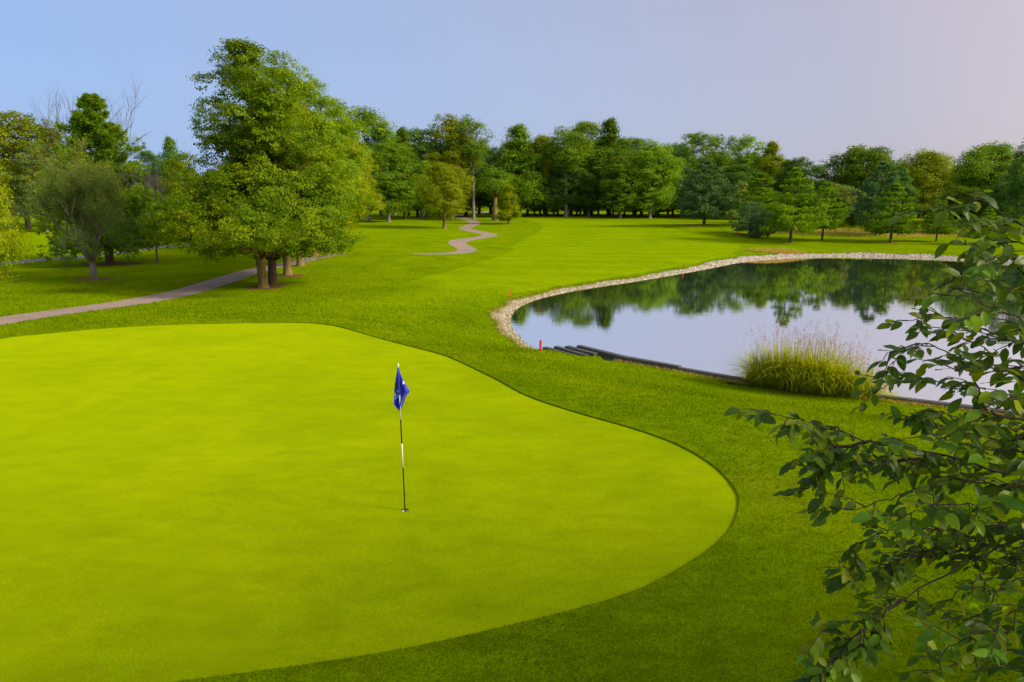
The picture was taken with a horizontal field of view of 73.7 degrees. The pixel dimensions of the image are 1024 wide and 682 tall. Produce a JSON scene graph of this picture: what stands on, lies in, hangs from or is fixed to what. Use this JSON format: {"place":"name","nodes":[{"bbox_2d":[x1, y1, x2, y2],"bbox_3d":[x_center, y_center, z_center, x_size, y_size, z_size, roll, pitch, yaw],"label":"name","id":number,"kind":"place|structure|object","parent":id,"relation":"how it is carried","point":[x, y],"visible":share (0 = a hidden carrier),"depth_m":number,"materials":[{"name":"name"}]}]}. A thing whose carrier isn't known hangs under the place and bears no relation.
{"place":"outdoors","nodes":[
{"label":"outdoors","id":0,"kind":"place"},
{"bbox_2d":[1,244,190,264],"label":"road","id":1,"kind":"structure","parent":0,"point":[31,260],"depth_m":60.54,"materials":[{"name":"grey asphalt"}]},
{"bbox_2d":[0,211,496,324],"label":"cart path","id":2,"kind":"structure","parent":0,"point":[461,246],"depth_m":39.61,"materials":[{"name":"concrete"}]},
{"bbox_2d":[0,204,1023,681],"bbox_3d":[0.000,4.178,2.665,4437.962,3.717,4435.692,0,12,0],"label":"lawn","id":3,"kind":"structure","parent":0,"point":[402,238],"depth_m":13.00,"materials":[{"name":"green plant"}]},
{"bbox_2d":[0,148,37,292],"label":"broadleaf tree","id":4,"kind":"object","parent":3,"relation":"on","point":[4,238],"visible":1,"depth_m":33.20,"materials":[{"name":"green plant"}]},
{"bbox_2d":[0,108,64,228],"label":"broadleaf tree","id":5,"kind":"object","parent":3,"relation":"on","point":[26,127],"visible":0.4,"depth_m":97.31,"materials":[{"name":"green plant"}]},
{"bbox_2d":[6,140,65,231],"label":"broadleaf tree","id":6,"kind":"object","parent":3,"relation":"on","point":[35,156],"visible":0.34,"depth_m":93.72,"materials":[{"name":"green plant"}]},
{"bbox_2d":[23,126,71,187],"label":"broadleaf tree","id":7,"kind":"object","parent":3,"relation":"on","point":[59,134],"visible":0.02,"depth_m":101.97,"materials":[{"name":"green plant"}]},
{"bbox_2d":[20,73,159,261],"bbox_3d":[-34.279,-14.128,56.441,9.609,15.386,9.502,-11,16,-41],"label":"bare tree","id":8,"kind":"object","parent":3,"relation":"on","point":[46,126],"visible":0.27,"depth_m":55.55,"materials":[{"name":"brown plant"}]},
{"bbox_2d":[118,159,168,262],"bbox_3d":[-29.605,-10.683,55.807,3.335,8.791,4.345,6,14,28],"label":"tree","id":9,"kind":"object","parent":3,"relation":"on","point":[153,185],"visible":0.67,"depth_m":55.61,"materials":[{"name":"green plant"}]},
{"bbox_2d":[129,149,165,215],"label":"broadleaf tree","id":10,"kind":"object","parent":3,"relation":"on","point":[150,156],"visible":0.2,"depth_m":115.20,"materials":[{"name":"green plant"}]},
{"bbox_2d":[152,135,188,219],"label":"broadleaf tree","id":11,"kind":"object","parent":3,"relation":"on","point":[169,143],"visible":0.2,"depth_m":112.38,"materials":[{"name":"green plant"}]},
{"bbox_2d":[155,160,201,226],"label":"broadleaf tree","id":12,"kind":"object","parent":3,"relation":"on","point":[172,185],"visible":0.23,"depth_m":83.03,"materials":[{"name":"green plant"}]},
{"bbox_2d":[238,101,369,266],"bbox_3d":[-16.178,-11.437,49.901,11.371,12.150,10.062,4,13,20],"label":"oak tree","id":13,"kind":"object","parent":3,"relation":"on","point":[299,262],"visible":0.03,"depth_m":50.20,"materials":[{"name":"green plant"}]},
{"bbox_2d":[271,76,377,256],"bbox_3d":[-16.007,-13.554,54.148,11.039,14.004,12.475,-3,12,-15],"label":"oak tree","id":14,"kind":"object","parent":3,"relation":"on","point":[359,161],"visible":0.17,"depth_m":53.64,"materials":[{"name":"green plant"}]},
{"bbox_2d":[293,109,383,249],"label":"oak tree","id":15,"kind":"object","parent":3,"relation":"on","point":[364,178],"visible":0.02,"depth_m":65.17,"materials":[{"name":"green plant"}]},
{"bbox_2d":[350,137,386,226],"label":"oak tree","id":16,"kind":"object","parent":3,"relation":"on","point":[374,181],"visible":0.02,"depth_m":72.92,"materials":[{"name":"green plant"}]},
{"bbox_2d":[0,323,738,681],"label":"putting green","id":17,"kind":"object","parent":3,"relation":"on","point":[186,501],"visible":1,"depth_m":10.83,"materials":[{"name":"green plant"}]},
{"bbox_3d":[-1.660,2.700,10.608,0.111,0.153,0.111,0,12,0],"label":"hole cup","id":18,"kind":"object","parent":17,"relation":"in","visible":0},
{"bbox_2d":[394,364,409,511],"bbox_3d":[-1.644,1.541,10.378,0.236,2.476,0.082,-1,12,0],"label":"flagstick","id":19,"kind":"object","parent":18,"relation":"in","point":[401,391],"visible":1,"depth_m":10.22,"materials":[{"name":"fabric"}]},
{"bbox_2d":[0,322,738,681],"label":"green edge","id":20,"kind":"object","parent":3,"relation":"on","point":[426,350],"visible":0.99,"depth_m":19.12,"materials":[{"name":"green plant"}]},
{"bbox_2d":[345,105,404,220],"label":"broadleaf tree","id":21,"kind":"object","parent":3,"relation":"on","point":[378,133],"visible":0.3,"depth_m":117.04,"materials":[{"name":"green plant"}]},
{"bbox_2d":[366,140,433,221],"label":"broadleaf tree","id":22,"kind":"object","parent":3,"relation":"on","point":[400,171],"visible":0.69,"depth_m":115.00,"materials":[{"name":"green plant"}]},
{"bbox_2d":[393,126,425,219],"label":"broadleaf tree","id":23,"kind":"object","parent":3,"relation":"on","point":[403,133],"visible":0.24,"depth_m":123.27,"materials":[{"name":"green plant"}]},
{"bbox_2d":[410,151,437,216],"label":"broadleaf tree","id":24,"kind":"object","parent":3,"relation":"on","point":[416,211],"visible":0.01,"depth_m":138.52,"materials":[{"name":"green plant"}]},
{"bbox_2d":[395,126,455,218],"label":"broadleaf tree","id":25,"kind":"object","parent":3,"relation":"on","point":[419,138],"visible":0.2,"depth_m":125.72,"materials":[{"name":"green plant"}]},
{"bbox_2d":[408,161,472,228],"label":"round tree","id":26,"kind":"object","parent":3,"relation":"on","point":[448,195],"visible":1,"depth_m":101.78,"materials":[{"name":"green plant"}]},
{"bbox_2d":[421,113,483,218],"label":"broadleaf tree","id":27,"kind":"object","parent":3,"relation":"on","point":[450,135],"visible":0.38,"depth_m":125.03,"materials":[{"name":"green plant"}]},
{"bbox_2d":[436,138,484,216],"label":"broadleaf tree","id":28,"kind":"object","parent":3,"relation":"on","point":[477,181],"visible":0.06,"depth_m":135.60,"materials":[{"name":"green plant"}]},
{"bbox_2d":[451,113,495,218],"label":"broadleaf tree","id":29,"kind":"object","parent":3,"relation":"on","point":[473,152],"visible":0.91,"depth_m":124.45,"materials":[{"name":"green plant"}]},
{"bbox_2d":[460,157,492,215],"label":"broadleaf tree","id":30,"kind":"object","parent":3,"relation":"on","point":[481,198],"visible":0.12,"depth_m":138.75,"materials":[{"name":"green plant"}]},
{"bbox_2d":[70,224,898,288],"bbox_3d":[4.912,-10.484,72.481,88.413,1.358,33.664,-8,15,-34],"label":"mulch bed","id":31,"kind":"object","parent":3,"relation":"on","point":[255,287],"visible":0.77,"depth_m":45.20,"materials":[{"name":"brown soil"}]},
{"bbox_2d":[1,136,144,278],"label":"tree","id":32,"kind":"object","parent":31,"relation":"on","point":[79,192],"visible":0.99,"depth_m":42.48,"materials":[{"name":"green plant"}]},
{"bbox_2d":[29,92,177,263],"bbox_3d":[-33.250,-12.933,55.090,10.495,13.700,10.488,5,13,23],"label":"pine tree","id":33,"kind":"object","parent":31,"relation":"on","point":[93,127],"visible":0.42,"depth_m":53.75,"materials":[{"name":"green plant"}]},
{"bbox_2d":[134,37,355,287],"bbox_3d":[-14.587,-9.643,37.902,11.588,13.877,13.893,-4,13,-19],"label":"oak tree","id":34,"kind":"object","parent":31,"relation":"on","point":[245,58],"visible":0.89,"depth_m":36.65,"materials":[{"name":"green plant"}]},
{"bbox_2d":[178,49,360,274],"bbox_3d":[-15.288,-11.193,44.062,11.229,14.188,9.936,-5,13,-21],"label":"oak tree","id":35,"kind":"object","parent":31,"relation":"on","point":[324,133],"visible":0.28,"depth_m":43.04,"materials":[{"name":"green plant"}]},
{"bbox_2d":[172,81,369,285],"bbox_3d":[-14.300,-9.066,40.125,10.831,11.740,9.991,-8,14,-32],"label":"oak tree","id":36,"kind":"object","parent":31,"relation":"on","point":[263,150],"visible":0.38,"depth_m":38.21,"materials":[{"name":"green plant"}]},
{"bbox_2d":[728,196,770,232],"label":"pine tree","id":37,"kind":"object","parent":31,"relation":"on","point":[742,222],"visible":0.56,"depth_m":89.66,"materials":[{"name":"green plant"}]},
{"bbox_2d":[860,183,921,241],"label":"pine tree","id":38,"kind":"object","parent":31,"relation":"on","point":[902,227],"visible":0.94,"depth_m":80.84,"materials":[{"name":"green plant"}]},
{"bbox_2d":[477,146,499,213],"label":"broadleaf tree","id":39,"kind":"object","parent":3,"relation":"on","point":[478,212],"visible":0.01,"depth_m":154.04,"materials":[{"name":"green plant"}]},
{"bbox_2d":[237,219,740,315],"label":"fairway","id":40,"kind":"structure","parent":3,"relation":"on","point":[552,252],"depth_m":57.48,"materials":[{"name":"green plant"}]},
{"bbox_2d":[479,147,501,213],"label":"broadleaf tree","id":41,"kind":"object","parent":3,"relation":"on","point":[486,159],"visible":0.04,"depth_m":153.60,"materials":[{"name":"green plant"}]},
{"bbox_2d":[473,164,514,220],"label":"broadleaf tree","id":42,"kind":"object","parent":3,"relation":"on","point":[491,182],"visible":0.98,"depth_m":120.55,"materials":[{"name":"green plant"}]},
{"bbox_2d":[490,184,522,223],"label":"tree","id":43,"kind":"object","parent":3,"relation":"on","point":[508,214],"visible":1,"depth_m":113.16,"materials":[{"name":"green plant"}]},
{"bbox_2d":[488,142,524,167],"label":"broadleaf tree","id":44,"kind":"object","parent":3,"relation":"on","point":[495,157],"visible":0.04,"depth_m":139.70,"materials":[{"name":"green plant"}]},
{"bbox_2d":[486,143,539,210],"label":"broadleaf tree","id":45,"kind":"object","parent":3,"relation":"on","point":[525,208],"visible":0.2,"depth_m":134.03,"materials":[{"name":"green plant"}]},
{"bbox_2d":[482,123,552,216],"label":"broadleaf tree","id":46,"kind":"object","parent":3,"relation":"on","point":[518,131],"visible":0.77,"depth_m":131.40,"materials":[{"name":"green plant"}]},
{"bbox_2d":[527,169,546,215],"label":"broadleaf tree","id":47,"kind":"object","parent":3,"relation":"on","point":[536,208],"visible":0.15,"depth_m":135.47,"materials":[{"name":"green plant"}]},
{"bbox_2d":[514,133,562,215],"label":"broadleaf tree","id":48,"kind":"object","parent":3,"relation":"on","point":[537,139],"visible":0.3,"depth_m":132.78,"materials":[{"name":"green plant"}]},
{"bbox_2d":[536,169,571,216],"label":"broadleaf tree","id":49,"kind":"object","parent":3,"relation":"on","point":[553,198],"visible":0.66,"depth_m":132.18,"materials":[{"name":"green plant"}]},
{"bbox_2d":[541,153,578,215],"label":"broadleaf tree","id":50,"kind":"object","parent":3,"relation":"on","point":[554,183],"visible":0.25,"depth_m":132.49,"materials":[{"name":"green plant"}]},
{"bbox_2d":[539,125,594,216],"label":"broadleaf tree","id":51,"kind":"object","parent":3,"relation":"on","point":[566,159],"visible":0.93,"depth_m":129.15,"materials":[{"name":"green plant"}]},
{"bbox_2d":[546,161,587,215],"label":"broadleaf tree","id":52,"kind":"object","parent":3,"relation":"on","point":[572,196],"visible":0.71,"depth_m":131.61,"materials":[{"name":"green plant"}]},
{"bbox_2d":[568,173,587,215],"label":"broadleaf tree","id":53,"kind":"object","parent":3,"relation":"on","point":[576,211],"visible":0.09,"depth_m":136.67,"materials":[{"name":"green plant"}]},
{"bbox_2d":[547,119,622,215],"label":"broadleaf tree","id":54,"kind":"object","parent":3,"relation":"on","point":[584,127],"visible":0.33,"depth_m":132.15,"materials":[{"name":"green plant"}]},
{"bbox_2d":[571,165,606,216],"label":"broadleaf tree","id":55,"kind":"object","parent":3,"relation":"on","point":[591,203],"visible":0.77,"depth_m":132.09,"materials":[{"name":"green plant"}]},
{"bbox_2d":[597,166,619,216],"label":"broadleaf tree","id":56,"kind":"object","parent":3,"relation":"on","point":[609,209],"visible":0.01,"depth_m":138.46,"materials":[{"name":"green plant"}]},
{"bbox_2d":[587,116,634,216],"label":"broadleaf tree","id":57,"kind":"object","parent":3,"relation":"on","point":[612,137],"visible":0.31,"depth_m":134.71,"materials":[{"name":"green plant"}]},
{"bbox_2d":[596,155,646,218],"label":"broadleaf tree","id":58,"kind":"object","parent":3,"relation":"on","point":[618,187],"visible":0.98,"depth_m":126.63,"materials":[{"name":"green plant"}]},
{"bbox_2d":[616,136,653,214],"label":"broadleaf tree","id":59,"kind":"object","parent":3,"relation":"on","point":[636,141],"visible":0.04,"depth_m":149.54,"materials":[{"name":"green plant"}]},
{"bbox_2d":[625,182,649,216],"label":"broadleaf tree","id":60,"kind":"object","parent":3,"relation":"on","point":[636,211],"visible":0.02,"depth_m":139.57,"materials":[{"name":"green plant"}]},
{"bbox_2d":[623,146,661,216],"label":"broadleaf tree","id":61,"kind":"object","parent":3,"relation":"on","point":[640,214],"visible":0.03,"depth_m":137.98,"materials":[{"name":"green plant"}]},
{"bbox_2d":[616,140,686,218],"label":"broadleaf tree","id":62,"kind":"object","parent":3,"relation":"on","point":[659,194],"visible":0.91,"depth_m":127.34,"materials":[{"name":"green plant"}]},
{"bbox_2d":[652,152,695,217],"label":"broadleaf tree","id":63,"kind":"object","parent":3,"relation":"on","point":[675,199],"visible":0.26,"depth_m":133.69,"materials":[{"name":"green plant"}]},
{"bbox_2d":[657,143,701,216],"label":"broadleaf tree","id":64,"kind":"object","parent":3,"relation":"on","point":[680,152],"visible":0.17,"depth_m":134.47,"materials":[{"name":"green plant"}]},
{"bbox_2d":[670,131,735,216],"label":"broadleaf tree","id":65,"kind":"object","parent":3,"relation":"on","point":[695,139],"visible":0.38,"depth_m":135.14,"materials":[{"name":"green plant"}]},
{"bbox_2d":[676,160,738,224],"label":"pine tree","id":66,"kind":"object","parent":3,"relation":"on","point":[693,184],"visible":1,"depth_m":99.28,"materials":[{"name":"green plant"}]},
{"bbox_2d":[703,134,754,204],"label":"broadleaf tree","id":67,"kind":"object","parent":3,"relation":"on","point":[732,139],"visible":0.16,"depth_m":138.85,"materials":[{"name":"green plant"}]},
{"bbox_2d":[719,180,751,221],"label":"tree","id":68,"kind":"object","parent":3,"relation":"on","point":[733,213],"visible":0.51,"depth_m":113.68,"materials":[{"name":"green plant"}]},
{"bbox_2d":[707,164,766,211],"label":"broadleaf tree","id":69,"kind":"object","parent":3,"relation":"on","point":[730,170],"visible":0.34,"depth_m":129.14,"materials":[{"name":"green plant"}]},
{"bbox_2d":[724,132,769,185],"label":"broadleaf tree","id":70,"kind":"object","parent":3,"relation":"on","point":[747,140],"visible":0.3,"depth_m":138.08,"materials":[{"name":"green plant"}]},
{"bbox_2d":[734,153,763,180],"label":"broadleaf tree","id":71,"kind":"object","parent":3,"relation":"on","point":[757,157],"visible":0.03,"depth_m":141.37,"materials":[{"name":"green plant"}]},
{"bbox_2d":[733,173,784,214],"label":"pine tree","id":72,"kind":"object","parent":3,"relation":"on","point":[757,182],"visible":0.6,"depth_m":97.98,"materials":[{"name":"green plant"}]},
{"bbox_2d":[744,205,782,237],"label":"pine tree","id":73,"kind":"object","parent":3,"relation":"on","point":[756,232],"visible":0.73,"depth_m":86.76,"materials":[{"name":"green plant"}]},
{"bbox_2d":[749,141,786,203],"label":"broadleaf tree","id":74,"kind":"object","parent":3,"relation":"on","point":[772,149],"visible":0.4,"depth_m":134.56,"materials":[{"name":"green plant"}]},
{"bbox_2d":[744,247,807,254],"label":"dry grass","id":75,"kind":"structure","parent":3,"relation":"on","point":[779,250],"depth_m":72.66,"materials":[{"name":"brown plant"}]},
{"bbox_2d":[765,161,802,214],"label":"broadleaf tree","id":76,"kind":"object","parent":3,"relation":"on","point":[782,174],"visible":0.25,"depth_m":126.69,"materials":[{"name":"green plant"}]},
{"bbox_2d":[759,167,829,242],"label":"pine tree","id":77,"kind":"object","parent":3,"relation":"on","point":[788,222],"visible":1,"depth_m":80.28,"materials":[{"name":"green plant"}]},
{"bbox_2d":[763,156,833,217],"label":"broadleaf tree","id":78,"kind":"object","parent":3,"relation":"on","point":[812,171],"visible":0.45,"depth_m":125.54,"materials":[{"name":"green plant"}]},
{"bbox_2d":[800,182,850,239],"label":"pine tree","id":79,"kind":"object","parent":3,"relation":"on","point":[833,222],"visible":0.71,"depth_m":83.00,"materials":[{"name":"green plant"}]},
{"bbox_2d":[812,183,866,224],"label":"broadleaf tree","id":80,"kind":"object","parent":3,"relation":"on","point":[842,190],"visible":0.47,"depth_m":103.05,"materials":[{"name":"green plant"}]},
{"bbox_2d":[831,188,877,226],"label":"broadleaf tree","id":81,"kind":"object","parent":3,"relation":"on","point":[853,222],"visible":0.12,"depth_m":104.17,"materials":[{"name":"green plant"}]},
{"bbox_2d":[813,143,913,212],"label":"broadleaf tree","id":82,"kind":"object","parent":3,"relation":"on","point":[853,173],"visible":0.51,"depth_m":124.97,"materials":[{"name":"green plant"}]},
{"bbox_2d":[724,189,1023,681],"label":"foreground tree","id":83,"kind":"object","parent":3,"relation":"on","point":[827,456],"visible":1,"depth_m":2.78,"materials":[{"name":"green plant"}]},
{"bbox_2d":[850,160,906,235],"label":"pine tree","id":84,"kind":"object","parent":3,"relation":"on","point":[871,189],"visible":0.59,"depth_m":89.34,"materials":[{"name":"green plant"}]},
{"bbox_2d":[775,221,1023,232],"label":"meadow weeds","id":85,"kind":"object","parent":3,"relation":"on","point":[859,228],"visible":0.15,"depth_m":101.96,"materials":[{"name":"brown plant"}]},
{"bbox_2d":[875,166,925,213],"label":"broadleaf tree","id":86,"kind":"object","parent":3,"relation":"on","point":[905,179],"visible":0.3,"depth_m":118.03,"materials":[{"name":"green plant"}]},
{"bbox_2d":[896,148,959,217],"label":"broadleaf tree","id":87,"kind":"object","parent":3,"relation":"on","point":[933,162],"visible":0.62,"depth_m":122.95,"materials":[{"name":"green plant"}]},
{"bbox_2d":[921,200,939,229],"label":"tree","id":88,"kind":"object","parent":3,"relation":"on","point":[933,203],"visible":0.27,"depth_m":94.08,"materials":[{"name":"green plant"}]},
{"bbox_2d":[918,203,958,240],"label":"pine tree","id":89,"kind":"object","parent":3,"relation":"on","point":[931,229],"visible":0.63,"depth_m":81.88,"materials":[{"name":"green plant"}]},
{"bbox_2d":[924,185,997,225],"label":"broadleaf tree","id":90,"kind":"object","parent":3,"relation":"on","point":[961,193],"visible":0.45,"depth_m":104.05,"materials":[{"name":"green plant"}]},
{"bbox_2d":[939,140,1023,219],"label":"broadleaf tree","id":91,"kind":"object","parent":3,"relation":"on","point":[977,165],"visible":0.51,"depth_m":106.25,"materials":[{"name":"green plant"}]},
{"bbox_2d":[967,207,1008,238],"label":"pine tree","id":92,"kind":"object","parent":3,"relation":"on","point":[987,214],"visible":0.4,"depth_m":77.11,"materials":[{"name":"green plant"}]},
{"bbox_2d":[980,169,1023,226],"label":"broadleaf tree","id":93,"kind":"object","parent":3,"relation":"on","point":[999,188],"visible":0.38,"depth_m":98.92,"materials":[{"name":"green plant"}]},
{"bbox_2d":[999,141,1023,233],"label":"broadleaf tree","id":94,"kind":"object","parent":3,"relation":"on","point":[1011,205],"visible":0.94,"depth_m":90.16,"materials":[{"name":"green plant"}]},
{"bbox_2d":[509,256,1023,411],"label":"pond water","id":95,"kind":"structure","parent":0,"point":[698,319],"depth_m":37.27,"materials":[{"name":"liquid"}]},
{"bbox_2d":[775,226,987,236],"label":"meadow grass","id":96,"kind":"structure","parent":0,"point":[849,232],"depth_m":92.35,"materials":[{"name":"brown plant"}]},
{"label":"gravel bank","id":97,"kind":"structure","parent":0,"visible":0},
{"bbox_2d":[487,284,584,347],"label":"dry bank grass","id":98,"kind":"structure","parent":97,"relation":"on","point":[506,302],"depth_m":36.65,"materials":[{"name":"green plant"}]},
{"bbox_2d":[485,252,956,348],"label":"bank weeds","id":99,"kind":"object","parent":97,"relation":"on","point":[511,339],"visible":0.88,"depth_m":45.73,"materials":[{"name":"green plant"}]},
{"bbox_2d":[489,252,1011,348],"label":"gravel stones","id":100,"kind":"object","parent":97,"relation":"on","point":[715,264],"visible":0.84,"depth_m":57.73,"materials":[{"name":"grey stone"}]},
{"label":"pond bed","id":101,"kind":"structure","parent":0,"visible":0},
{"bbox_2d":[543,345,1023,416],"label":"retaining wall","id":102,"kind":"structure","parent":101,"relation":"on","point":[581,350],"depth_m":24.34,"materials":[{"name":"grey stone"}]},
{"bbox_2d":[613,358,1021,417],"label":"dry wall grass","id":103,"kind":"structure","parent":102,"relation":"on","point":[744,383],"depth_m":22.52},
{"bbox_2d":[711,315,910,407],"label":"ornamental grass","id":104,"kind":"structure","parent":101,"relation":"on","point":[811,375],"depth_m":21.24,"materials":[{"name":"green plant"}]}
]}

